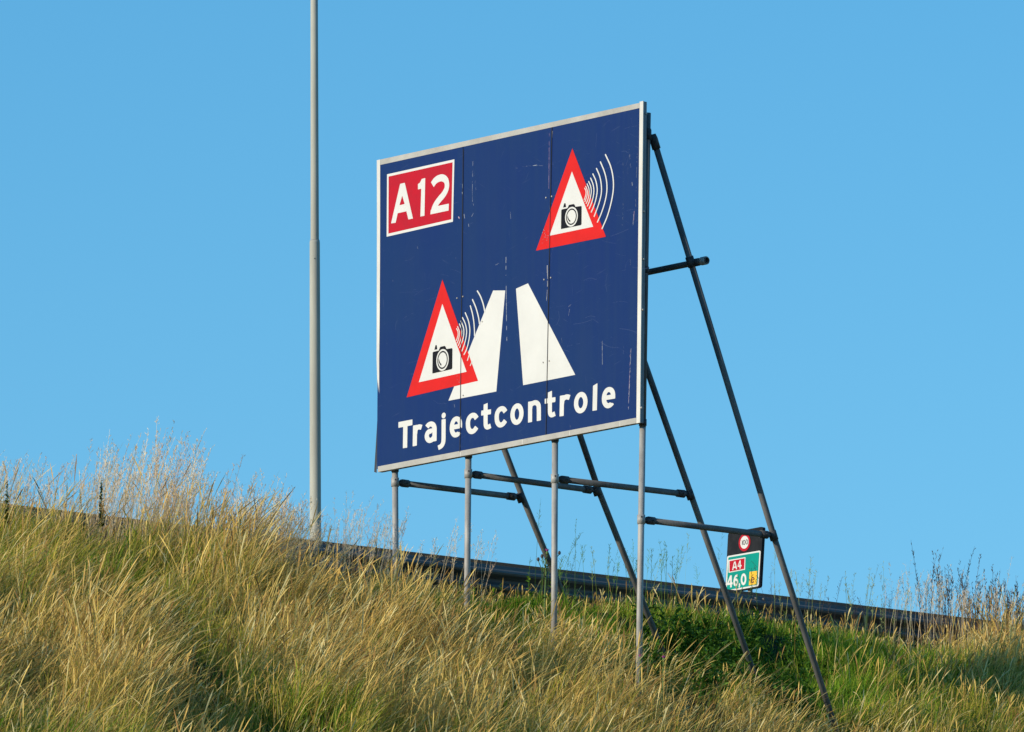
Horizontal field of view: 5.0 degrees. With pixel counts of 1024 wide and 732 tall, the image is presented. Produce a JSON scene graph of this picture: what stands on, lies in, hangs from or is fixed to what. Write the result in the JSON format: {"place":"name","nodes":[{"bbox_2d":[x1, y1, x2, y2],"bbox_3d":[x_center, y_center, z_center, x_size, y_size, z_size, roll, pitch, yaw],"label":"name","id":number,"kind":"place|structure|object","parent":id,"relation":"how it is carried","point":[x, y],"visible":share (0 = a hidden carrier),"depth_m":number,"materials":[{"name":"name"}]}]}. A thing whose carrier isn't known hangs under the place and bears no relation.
{"place":"outdoors","nodes":[
{"label":"outdoors","id":0,"kind":"place"},
{"bbox_2d":[0,557,1023,731],"bbox_3d":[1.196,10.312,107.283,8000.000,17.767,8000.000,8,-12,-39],"label":"embankment","id":1,"kind":"structure","parent":0,"point":[775,646],"depth_m":108.92,"materials":[{"name":"plant"}]},
{"bbox_2d":[4,482,10,532],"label":"tall weed","id":2,"kind":"object","parent":1,"relation":"on","point":[7,509],"visible":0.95,"depth_m":108.47,"materials":[{"name":"brown"}]},
{"bbox_2d":[95,480,105,552],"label":"tall weed","id":3,"kind":"object","parent":1,"relation":"on","point":[101,512],"visible":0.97,"depth_m":109.17,"materials":[{"name":"brown"}]},
{"bbox_2d":[3,510,1008,731],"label":"weeds","id":4,"kind":"object","parent":1,"relation":"on","point":[705,655],"visible":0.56,"depth_m":112.02,"materials":[{"name":"green plant"}]},
{"bbox_2d":[0,455,1023,731],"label":"grass","id":5,"kind":"structure","parent":1,"relation":"on","point":[100,669],"depth_m":107.34,"materials":[{"name":"green plant"}]},
{"bbox_2d":[0,416,1023,650],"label":"seed heads","id":6,"kind":"object","parent":5,"relation":"on","point":[113,491],"visible":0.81,"depth_m":111.09,"materials":[{"name":"beige plant"}]},
{"bbox_2d":[1,503,1023,651],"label":"guardrail","id":7,"kind":"object","parent":1,"relation":"on","point":[513,575],"visible":0.41,"depth_m":115.34,"materials":[{"name":"metal"}]},
{"bbox_2d":[537,549,560,633],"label":"thistle","id":8,"kind":"object","parent":1,"relation":"on","point":[545,564],"visible":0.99,"depth_m":110.36,"materials":[{"name":"green plant"}]},
{"bbox_2d":[374,101,838,731],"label":"road sign","id":9,"kind":"object","parent":1,"relation":"on","point":[514,269],"visible":1,"depth_m":110.49,"materials":[{"name":"blue metal"}]},
{"bbox_2d":[725,527,764,591],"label":"distance marker","id":10,"kind":"object","parent":9,"relation":"attached to","point":[743,551],"visible":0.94,"depth_m":117.48,"materials":[{"name":"green metal"}]},
{"bbox_2d":[661,656,665,701],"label":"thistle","id":11,"kind":"object","parent":1,"relation":"on","point":[663,658],"visible":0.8,"depth_m":108.52,"materials":[{"name":"green plant"}]},
{"bbox_2d":[0,0,1023,652],"label":"sky","id":12,"kind":"structure","parent":0,"point":[848,175],"materials":[{"name":"blue"}]},
{"bbox_2d":[638,654,641,703],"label":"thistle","id":13,"kind":"object","parent":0,"point":[639,675],"visible":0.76,"depth_m":108.30,"materials":[{"name":"green plant"}]},
{"bbox_3d":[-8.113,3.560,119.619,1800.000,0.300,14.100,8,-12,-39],"label":"road","id":14,"kind":"structure","parent":0,"visible":0},
{"bbox_2d":[310,0,320,540],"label":"lamp post","id":15,"kind":"object","parent":14,"relation":"on","point":[315,440],"visible":0.69,"depth_m":116.20,"materials":[{"name":"metal"}]}
]}

